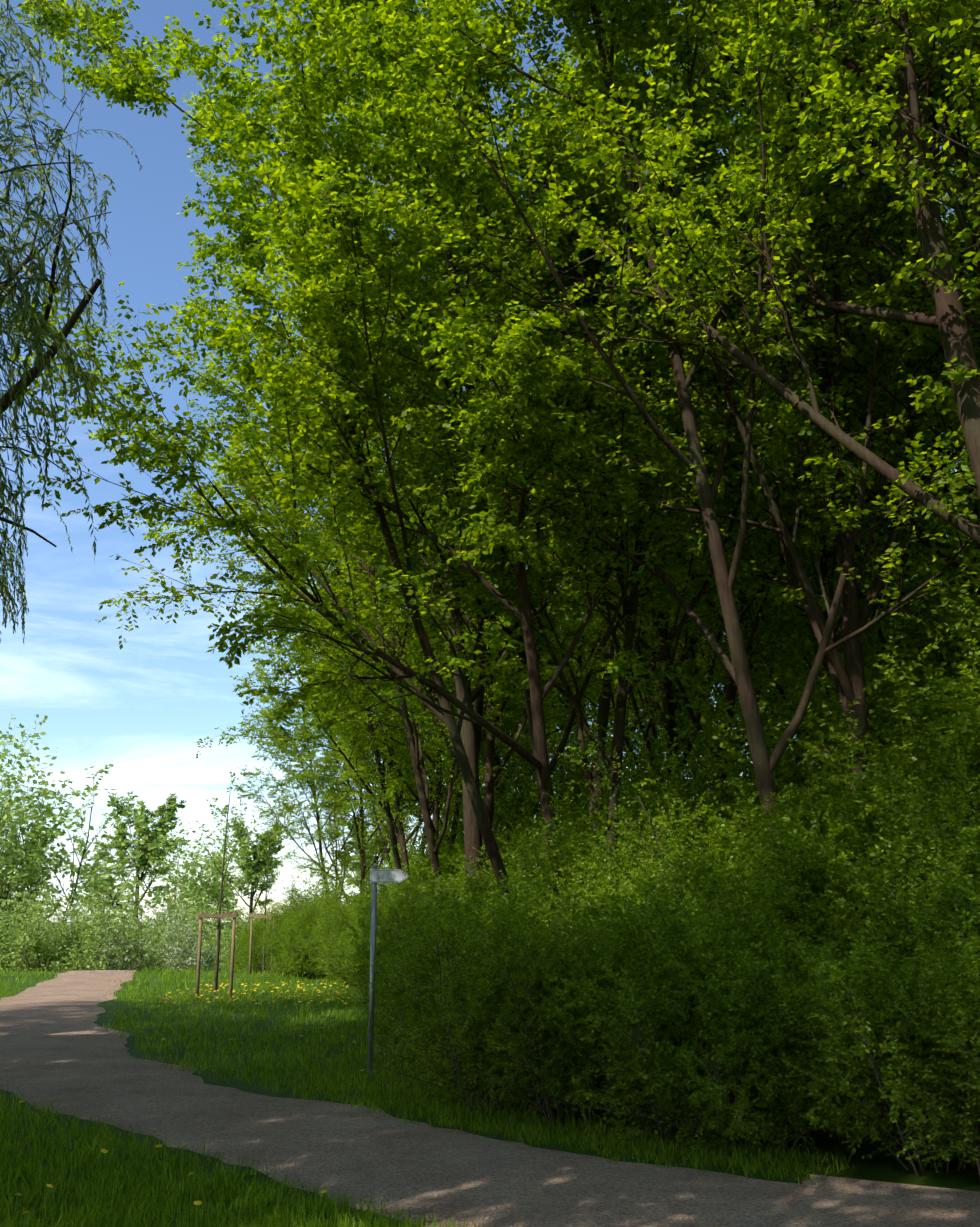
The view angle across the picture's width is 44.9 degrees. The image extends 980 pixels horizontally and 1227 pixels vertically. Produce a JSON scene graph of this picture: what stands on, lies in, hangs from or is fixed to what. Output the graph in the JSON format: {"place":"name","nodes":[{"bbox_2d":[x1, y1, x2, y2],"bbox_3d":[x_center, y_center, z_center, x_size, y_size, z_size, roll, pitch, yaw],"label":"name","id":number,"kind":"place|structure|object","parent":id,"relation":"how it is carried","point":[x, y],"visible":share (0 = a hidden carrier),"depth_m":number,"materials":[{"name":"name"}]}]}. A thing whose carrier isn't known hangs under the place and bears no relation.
{"place":"outdoors","nodes":[
{"label":"outdoors","id":0,"kind":"place"},
{"bbox_2d":[0,0,964,921],"label":"sky","id":1,"kind":"structure","parent":0,"point":[141,708],"materials":[{"name":"blue"}]},
{"bbox_2d":[0,970,979,1226],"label":"path","id":2,"kind":"structure","parent":0,"point":[58,1046],"depth_m":8.71,"materials":[{"name":"grey asphalt"}]},
{"bbox_2d":[0,922,979,1226],"bbox_3d":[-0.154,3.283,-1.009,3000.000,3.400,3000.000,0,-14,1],"label":"ground","id":3,"kind":"structure","parent":0,"point":[884,1168],"depth_m":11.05,"materials":[{"name":"green plant"}]},
{"bbox_2d":[0,874,66,970],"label":"bush","id":4,"kind":"object","parent":3,"relation":"on","point":[12,966],"visible":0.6,"depth_m":55.43,"materials":[{"name":"green plant"}]},
{"bbox_2d":[0,759,75,915],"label":"round tree","id":5,"kind":"object","parent":3,"relation":"on","point":[21,798],"visible":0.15,"depth_m":102.29,"materials":[{"name":"green plant"}]},
{"bbox_2d":[1,891,126,970],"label":"bush","id":6,"kind":"object","parent":3,"relation":"on","point":[67,937],"visible":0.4,"depth_m":56.67,"materials":[{"name":"green plant"}]},
{"bbox_2d":[0,878,138,970],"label":"bush","id":7,"kind":"object","parent":3,"relation":"on","point":[84,945],"visible":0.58,"depth_m":56.90,"materials":[{"name":"green plant"}]},
{"bbox_2d":[0,0,141,643],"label":"willow","id":8,"kind":"object","parent":3,"relation":"on","point":[72,321],"visible":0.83,"depth_m":14.04,"materials":[{"name":"green plant"}]},
{"bbox_2d":[0,133,144,568],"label":"willow","id":9,"kind":"object","parent":3,"relation":"on","point":[37,328],"visible":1,"depth_m":10.42,"materials":[{"name":"green plant"}]},
{"bbox_2d":[0,714,189,949],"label":"round tree","id":10,"kind":"object","parent":3,"relation":"on","point":[29,873],"visible":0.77,"depth_m":99.30,"materials":[{"name":"green plant"}]},
{"bbox_2d":[85,923,159,970],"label":"bush","id":11,"kind":"object","parent":3,"relation":"on","point":[114,965],"visible":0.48,"depth_m":57.81,"materials":[{"name":"green plant"}]},
{"bbox_2d":[68,791,188,936],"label":"tree","id":12,"kind":"object","parent":3,"relation":"on","point":[166,814],"visible":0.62,"depth_m":196.32,"materials":[{"name":"green plant"}]},
{"bbox_2d":[93,882,217,970],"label":"bush","id":13,"kind":"object","parent":3,"relation":"on","point":[150,953],"visible":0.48,"depth_m":59.93,"materials":[{"name":"green plant"}]},
{"bbox_2d":[138,905,221,970],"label":"bush","id":14,"kind":"object","parent":3,"relation":"on","point":[179,962],"visible":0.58,"depth_m":55.89,"materials":[{"name":"green plant"}]},
{"bbox_2d":[84,797,277,948],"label":"round tree","id":15,"kind":"object","parent":3,"relation":"on","point":[206,885],"visible":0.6,"depth_m":108.21,"materials":[{"name":"green plant"}]},
{"bbox_2d":[14,980,403,1226],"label":"dandelions","id":16,"kind":"object","parent":3,"relation":"on","point":[26,1213],"visible":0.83,"depth_m":23.89,"materials":[{"name":"yellow plant"}]},
{"bbox_2d":[173,895,258,969],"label":"bush","id":17,"kind":"object","parent":3,"relation":"on","point":[213,937],"visible":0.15,"depth_m":70.21,"materials":[{"name":"green plant"}]},
{"bbox_2d":[195,912,237,998],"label":"tree stakes","id":18,"kind":"object","parent":3,"relation":"on","point":[233,915],"visible":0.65,"depth_m":26.60,"materials":[{"name":"brown wood"}]},
{"bbox_2d":[190,772,262,997],"bbox_3d":[-5.947,6.173,27.100,1.544,5.081,1.514,0,-14,1],"label":"young tree","id":19,"kind":"object","parent":3,"relation":"on","point":[228,826],"visible":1,"depth_m":27.13,"materials":[{"name":"green plant"}]},
{"bbox_2d":[200,817,284,930],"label":"tree","id":20,"kind":"object","parent":3,"relation":"on","point":[249,866],"visible":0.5,"depth_m":170.51,"materials":[{"name":"green plant"}]},
{"bbox_2d":[227,917,272,971],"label":"shrub","id":21,"kind":"object","parent":3,"relation":"on","point":[258,956],"visible":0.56,"depth_m":39.24,"materials":[{"name":"green plant"}]},
{"bbox_2d":[250,902,312,975],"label":"shrub","id":22,"kind":"object","parent":3,"relation":"on","point":[271,944],"visible":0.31,"depth_m":36.94,"materials":[{"name":"green plant"}]},
{"bbox_2d":[267,910,314,977],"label":"shrub","id":23,"kind":"object","parent":3,"relation":"on","point":[284,939],"visible":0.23,"depth_m":35.66,"materials":[{"name":"green plant"}]},
{"bbox_2d":[260,873,358,969],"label":"shrub","id":24,"kind":"object","parent":3,"relation":"on","point":[292,897],"visible":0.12,"depth_m":39.37,"materials":[{"name":"green plant"}]},
{"bbox_2d":[280,914,338,978],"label":"shrub","id":25,"kind":"object","parent":3,"relation":"on","point":[294,951],"visible":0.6,"depth_m":34.94,"materials":[{"name":"green plant"}]},
{"bbox_2d":[288,918,343,979],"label":"shrub","id":26,"kind":"object","parent":3,"relation":"on","point":[316,943],"visible":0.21,"depth_m":34.48,"materials":[{"name":"green plant"}]},
{"bbox_2d":[277,889,363,976],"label":"shrub","id":27,"kind":"object","parent":3,"relation":"on","point":[308,912],"visible":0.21,"depth_m":36.21,"materials":[{"name":"green plant"}]},
{"bbox_2d":[233,638,423,903],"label":"tree","id":28,"kind":"object","parent":3,"relation":"on","point":[312,776],"visible":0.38,"depth_m":64.89,"materials":[{"name":"green plant"}]},
{"bbox_2d":[310,921,359,985],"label":"shrub","id":29,"kind":"object","parent":3,"relation":"on","point":[341,972],"visible":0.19,"depth_m":31.07,"materials":[{"name":"green plant"}]},
{"bbox_2d":[294,894,378,979],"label":"shrub","id":30,"kind":"object","parent":3,"relation":"on","point":[329,938],"visible":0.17,"depth_m":33.14,"materials":[{"name":"green plant"}]},
{"bbox_2d":[300,882,390,977],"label":"shrub","id":31,"kind":"object","parent":3,"relation":"on","point":[328,905],"visible":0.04,"depth_m":35.35,"materials":[{"name":"green plant"}]},
{"bbox_2d":[337,816,417,900],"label":"tree","id":32,"kind":"object","parent":3,"relation":"on","point":[357,873],"visible":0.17,"depth_m":185.33,"materials":[{"name":"green plant"}]},
{"bbox_2d":[310,888,447,1028],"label":"shrub","id":33,"kind":"object","parent":3,"relation":"on","point":[356,938],"visible":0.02,"depth_m":19.40,"materials":[{"name":"green plant"}]},
{"bbox_2d":[186,358,580,884],"bbox_3d":[-3.972,1.466,40.553,12.664,21.374,14.474,-5,-15,18],"label":"tree","id":34,"kind":"object","parent":3,"relation":"on","point":[399,781],"visible":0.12,"depth_m":38.73,"materials":[{"name":"green plant"}]},
{"bbox_2d":[346,919,425,1044],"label":"shrub","id":35,"kind":"object","parent":3,"relation":"on","point":[379,1022],"visible":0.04,"depth_m":17.07,"materials":[{"name":"green plant"}]},
{"bbox_2d":[367,865,409,1076],"bbox_3d":[-1.168,4.232,13.616,0.470,2.632,0.091,0,-14,1],"label":"signpost","id":36,"kind":"object","parent":3,"relation":"on","point":[377,875],"visible":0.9,"depth_m":13.76,"materials":[{"name":"metal"}]},
{"bbox_2d":[283,474,520,868],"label":"tree","id":37,"kind":"object","parent":3,"relation":"on","point":[353,761],"visible":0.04,"depth_m":50.87,"materials":[{"name":"green plant"}]},
{"bbox_2d":[334,893,483,1034],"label":"shrub","id":38,"kind":"object","parent":3,"relation":"on","point":[366,909],"visible":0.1,"depth_m":15.66,"materials":[{"name":"green plant"}]},
{"bbox_2d":[206,283,623,897],"bbox_3d":[-1.933,-0.567,34.574,10.632,22.104,11.438,11,-18,-36],"label":"tree","id":39,"kind":"object","parent":3,"relation":"on","point":[488,769],"visible":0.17,"depth_m":33.09,"materials":[{"name":"green plant"}]},
{"bbox_2d":[340,873,491,1032],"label":"shrub","id":40,"kind":"object","parent":3,"relation":"on","point":[367,952],"visible":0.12,"depth_m":18.51,"materials":[{"name":"green plant"}]},
{"bbox_2d":[75,0,761,891],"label":"tree","id":41,"kind":"object","parent":3,"relation":"on","point":[471,732],"visible":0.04,"depth_m":26.71,"materials":[{"name":"green plant"}]},
{"bbox_2d":[355,850,495,931],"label":"shrub","id":42,"kind":"object","parent":3,"relation":"on","point":[451,876],"visible":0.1,"depth_m":24.14,"materials":[{"name":"green plant"}]},
{"bbox_2d":[359,884,522,1065],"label":"shrub","id":43,"kind":"object","parent":3,"relation":"on","point":[382,994],"visible":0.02,"depth_m":14.12,"materials":[{"name":"green plant"}]},
{"bbox_2d":[0,0,885,911],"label":"tree","id":44,"kind":"object","parent":3,"relation":"on","point":[328,388],"visible":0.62,"depth_m":17.83,"materials":[{"name":"green plant"}]},
{"bbox_2d":[344,877,549,1092],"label":"shrub","id":45,"kind":"object","parent":3,"relation":"on","point":[430,992],"visible":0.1,"depth_m":12.49,"materials":[{"name":"green plant"}]},
{"bbox_2d":[299,382,633,829],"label":"tree","id":46,"kind":"object","parent":3,"relation":"on","point":[546,708],"visible":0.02,"depth_m":46.93,"materials":[{"name":"green plant"}]},
{"bbox_2d":[352,861,584,1117],"bbox_3d":[-0.009,3.517,11.283,2.487,2.303,2.488,1,-14,-4],"label":"shrub","id":47,"kind":"object","parent":3,"relation":"on","point":[452,1059],"visible":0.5,"depth_m":10.93,"materials":[{"name":"green plant"}]},
{"bbox_2d":[386,896,569,1088],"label":"shrub","id":48,"kind":"object","parent":3,"relation":"on","point":[424,979],"visible":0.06,"depth_m":12.97,"materials":[{"name":"green plant"}]},
{"bbox_2d":[412,862,589,938],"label":"shrub","id":49,"kind":"object","parent":3,"relation":"on","point":[472,881],"depth_m":15.56,"materials":[{"name":"green plant"}]},
{"bbox_2d":[378,725,629,886],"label":"shrub","id":50,"kind":"object","parent":3,"relation":"on","point":[509,769],"visible":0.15,"depth_m":40.25,"materials":[{"name":"green plant"}]},
{"bbox_2d":[401,858,616,1080],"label":"shrub","id":51,"kind":"object","parent":3,"relation":"on","point":[527,885],"visible":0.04,"depth_m":13.05,"materials":[{"name":"green plant"}]},
{"bbox_2d":[385,561,639,849],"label":"tree","id":52,"kind":"object","parent":3,"relation":"on","point":[556,727],"visible":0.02,"depth_m":57.94,"materials":[{"name":"green plant"}]},
{"bbox_2d":[438,956,593,1109],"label":"shrub","id":53,"kind":"object","parent":3,"relation":"on","point":[512,1103],"visible":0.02,"depth_m":11.15,"materials":[{"name":"green plant"}]},
{"bbox_2d":[440,774,633,882],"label":"shrub","id":54,"kind":"object","parent":3,"relation":"on","point":[567,820],"depth_m":33.31,"materials":[{"name":"green plant"}]},
{"bbox_2d":[420,903,655,1130],"bbox_3d":[0.524,3.529,10.504,2.036,1.885,2.035,-3,-15,12],"label":"shrub","id":55,"kind":"object","parent":3,"relation":"on","point":[554,1070],"visible":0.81,"depth_m":10.30,"materials":[{"name":"green plant"}]},
{"bbox_2d":[438,728,655,870],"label":"shrub","id":56,"kind":"object","parent":3,"relation":"on","point":[566,776],"visible":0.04,"depth_m":40.41,"materials":[{"name":"green plant"}]},
{"bbox_2d":[497,811,619,900],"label":"shrub","id":57,"kind":"object","parent":3,"relation":"on","point":[515,850],"depth_m":29.35,"materials":[{"name":"green plant"}]},
{"bbox_2d":[479,595,686,815],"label":"tree","id":58,"kind":"object","parent":3,"relation":"on","point":[575,729],"visible":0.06,"depth_m":54.70,"materials":[{"name":"green plant"}]},
{"bbox_2d":[474,884,704,1111],"bbox_3d":[0.938,3.695,11.514,2.543,2.087,2.214,10,-17,-33],"label":"shrub","id":59,"kind":"object","parent":3,"relation":"on","point":[595,911],"visible":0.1,"depth_m":11.05,"materials":[{"name":"green plant"}]},
{"bbox_2d":[507,786,726,934],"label":"shrub","id":60,"kind":"object","parent":3,"relation":"on","point":[568,846],"visible":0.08,"depth_m":16.66,"materials":[{"name":"green plant"}]},
{"bbox_2d":[543,857,715,965],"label":"shrub","id":61,"kind":"object","parent":3,"relation":"on","point":[623,877],"visible":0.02,"depth_m":13.90,"materials":[{"name":"green plant"}]},
{"bbox_2d":[282,0,979,876],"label":"tree","id":62,"kind":"object","parent":3,"relation":"on","point":[656,38],"visible":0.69,"depth_m":16.04,"materials":[{"name":"green plant"}]},
{"bbox_2d":[387,353,881,846],"bbox_3d":[3.885,-1.522,34.443,16.517,23.863,10.158,-10,-18,35],"label":"tree","id":63,"kind":"object","parent":3,"relation":"on","point":[603,711],"depth_m":33.60,"materials":[{"name":"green plant"}]},
{"bbox_2d":[548,826,730,934],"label":"shrub","id":64,"kind":"object","parent":3,"relation":"on","point":[600,880],"visible":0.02,"depth_m":15.42,"materials":[{"name":"green plant"}]},
{"bbox_2d":[322,0,979,543],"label":"tree","id":65,"kind":"object","parent":3,"relation":"on","point":[950,318],"visible":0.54,"depth_m":15.12,"materials":[{"name":"green plant"}]},
{"bbox_2d":[518,879,813,1155],"bbox_3d":[1.316,3.247,9.741,2.198,2.072,2.526,8,-16,-28],"label":"shrub","id":66,"kind":"object","parent":3,"relation":"on","point":[643,1039],"visible":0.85,"depth_m":9.38,"materials":[{"name":"green plant"}]},
{"bbox_2d":[530,723,846,910],"bbox_3d":[3.208,3.980,17.744,5.042,4.667,5.040,-3,-15,13],"label":"shrub","id":67,"kind":"object","parent":3,"relation":"on","point":[663,787],"visible":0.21,"depth_m":17.69,"materials":[{"name":"green plant"}]},
{"bbox_2d":[543,355,835,792],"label":"tree","id":68,"kind":"object","parent":3,"relation":"on","point":[700,677],"depth_m":40.40,"materials":[{"name":"green plant"}]},
{"bbox_2d":[524,437,876,803],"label":"tree","id":69,"kind":"object","parent":3,"relation":"on","point":[561,708],"depth_m":43.58,"materials":[{"name":"green plant"}]},
{"bbox_2d":[568,825,832,964],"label":"shrub","id":70,"kind":"object","parent":3,"relation":"on","point":[668,877],"visible":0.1,"depth_m":13.10,"materials":[{"name":"green plant"}]},
{"bbox_2d":[550,838,859,1133],"bbox_3d":[2.051,3.255,10.515,2.989,2.453,2.602,5,-15,-19],"label":"shrub","id":71,"kind":"object","parent":3,"relation":"on","point":[797,951],"visible":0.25,"depth_m":10.59,"materials":[{"name":"green plant"}]},
{"bbox_2d":[447,6,970,802],"bbox_3d":[4.356,-3.612,25.008,11.191,23.268,12.040,-6,-16,22],"label":"tree","id":72,"kind":"object","parent":3,"relation":"on","point":[743,606],"visible":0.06,"depth_m":24.84,"materials":[{"name":"green plant"}]},
{"bbox_2d":[547,655,876,870],"bbox_3d":[4.439,4.516,23.862,7.249,6.709,7.245,11,-18,-36],"label":"shrub","id":73,"kind":"object","parent":3,"relation":"on","point":[629,788],"visible":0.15,"depth_m":23.74,"materials":[{"name":"green plant"}]},
{"bbox_2d":[627,709,840,861],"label":"shrub","id":74,"kind":"object","parent":3,"relation":"on","point":[747,775],"depth_m":21.56,"materials":[{"name":"green plant"}]},
{"bbox_2d":[621,769,884,935],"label":"shrub","id":75,"kind":"object","parent":3,"relation":"on","point":[722,832],"visible":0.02,"depth_m":15.69,"materials":[{"name":"green plant"}]},
{"bbox_2d":[646,856,884,1033],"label":"shrub","id":76,"kind":"object","parent":3,"relation":"on","point":[717,880],"visible":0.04,"depth_m":12.06,"materials":[{"name":"green plant"}]},
{"bbox_2d":[660,957,886,1159],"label":"shrub","id":77,"kind":"object","parent":3,"relation":"on","point":[790,1103],"visible":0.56,"depth_m":8.95,"materials":[{"name":"green plant"}]},
{"bbox_2d":[622,2,979,761],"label":"tree","id":78,"kind":"object","parent":3,"relation":"on","point":[808,654],"visible":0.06,"depth_m":27.49,"materials":[{"name":"green plant"}]},
{"bbox_2d":[694,771,917,932],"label":"shrub","id":79,"kind":"object","parent":3,"relation":"on","point":[840,829],"visible":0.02,"depth_m":13.33,"materials":[{"name":"green plant"}]},
{"bbox_2d":[644,584,979,878],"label":"shrub","id":80,"kind":"object","parent":3,"relation":"on","point":[887,709],"visible":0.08,"depth_m":16.32,"materials":[{"name":"green plant"}]},
{"bbox_2d":[682,635,954,806],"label":"shrub","id":81,"kind":"object","parent":3,"relation":"on","point":[797,700],"depth_m":21.96,"materials":[{"name":"green plant"}]},
{"bbox_2d":[710,820,954,1025],"bbox_3d":[4.458,3.669,12.977,3.468,2.822,3.847,-10,-18,34],"label":"shrub","id":82,"kind":"object","parent":3,"relation":"on","point":[811,869],"visible":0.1,"depth_m":12.39,"materials":[{"name":"green plant"}]},
{"bbox_2d":[715,938,952,1145],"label":"shrub","id":83,"kind":"object","parent":3,"relation":"on","point":[773,987],"visible":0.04,"depth_m":9.74,"materials":[{"name":"green plant"}]},
{"bbox_2d":[698,4,979,600],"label":"tree","id":84,"kind":"object","parent":3,"relation":"on","point":[938,359],"visible":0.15,"depth_m":20.32,"materials":[{"name":"green plant"}]},
{"bbox_2d":[710,728,979,1008],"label":"shrub","id":85,"kind":"object","parent":3,"relation":"on","point":[894,918],"visible":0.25,"depth_m":11.37,"materials":[{"name":"green plant"}]},
{"bbox_2d":[716,491,979,824],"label":"tree","id":86,"kind":"object","parent":3,"relation":"on","point":[908,587],"visible":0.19,"depth_m":19.00,"materials":[{"name":"green plant"}]},
{"bbox_2d":[742,919,979,1176],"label":"shrub","id":87,"kind":"object","parent":3,"relation":"on","point":[893,1098],"visible":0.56,"depth_m":8.33,"materials":[{"name":"green plant"}]},
{"bbox_2d":[751,639,979,903],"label":"shrub","id":88,"kind":"object","parent":3,"relation":"on","point":[811,724],"visible":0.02,"depth_m":15.62,"materials":[{"name":"green plant"}]},
{"bbox_2d":[754,659,979,828],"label":"shrub","id":89,"kind":"object","parent":3,"relation":"on","point":[823,702],"visible":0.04,"depth_m":18.80,"materials":[{"name":"green plant"}]},
{"bbox_2d":[764,787,978,960],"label":"shrub","id":90,"kind":"object","parent":3,"relation":"on","point":[859,828],"visible":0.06,"depth_m":13.57,"materials":[{"name":"green plant"}]},
{"bbox_2d":[784,687,979,894],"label":"shrub","id":91,"kind":"object","parent":3,"relation":"on","point":[937,716],"visible":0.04,"depth_m":14.79,"materials":[{"name":"green plant"}]},
{"bbox_2d":[788,658,979,864],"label":"shrub","id":92,"kind":"object","parent":3,"relation":"on","point":[945,698],"visible":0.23,"depth_m":14.60,"materials":[{"name":"green plant"}]},
{"bbox_2d":[796,694,979,900],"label":"shrub","id":93,"kind":"object","parent":3,"relation":"on","point":[907,767],"visible":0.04,"depth_m":14.26,"materials":[{"name":"green plant"}]},
{"bbox_2d":[796,528,979,786],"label":"tree","id":94,"kind":"object","parent":3,"relation":"on","point":[919,625],"depth_m":21.92,"materials":[{"name":"green plant"}]},
{"bbox_2d":[804,0,979,422],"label":"tree","id":95,"kind":"object","parent":3,"relation":"on","point":[842,171],"visible":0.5,"depth_m":12.91,"materials":[{"name":"green plant"}]},
{"bbox_2d":[818,129,979,586],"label":"tree","id":96,"kind":"object","parent":3,"relation":"on","point":[923,373],"visible":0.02,"depth_m":25.81,"materials":[{"name":"green plant"}]},
{"bbox_2d":[823,834,979,1013],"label":"shrub","id":97,"kind":"object","parent":3,"relation":"on","point":[953,897],"visible":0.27,"depth_m":10.71,"materials":[{"name":"green plant"}]},
{"bbox_2d":[828,879,979,1160],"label":"shrub","id":98,"kind":"object","parent":3,"relation":"on","point":[927,954],"visible":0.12,"depth_m":8.81,"materials":[{"name":"green plant"}]},
{"bbox_2d":[843,486,979,851],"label":"tree","id":99,"kind":"object","parent":3,"relation":"on","point":[944,618],"visible":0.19,"depth_m":16.55,"materials":[{"name":"green plant"}]},
{"bbox_2d":[869,931,979,1177],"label":"shrub","id":100,"kind":"object","parent":3,"relation":"on","point":[960,1038],"visible":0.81,"depth_m":8.00,"materials":[{"name":"green plant"}]},
{"bbox_2d":[869,605,979,770],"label":"shrub","id":101,"kind":"object","parent":3,"relation":"on","point":[913,648],"visible":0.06,"depth_m":20.62,"materials":[{"name":"green plant"}]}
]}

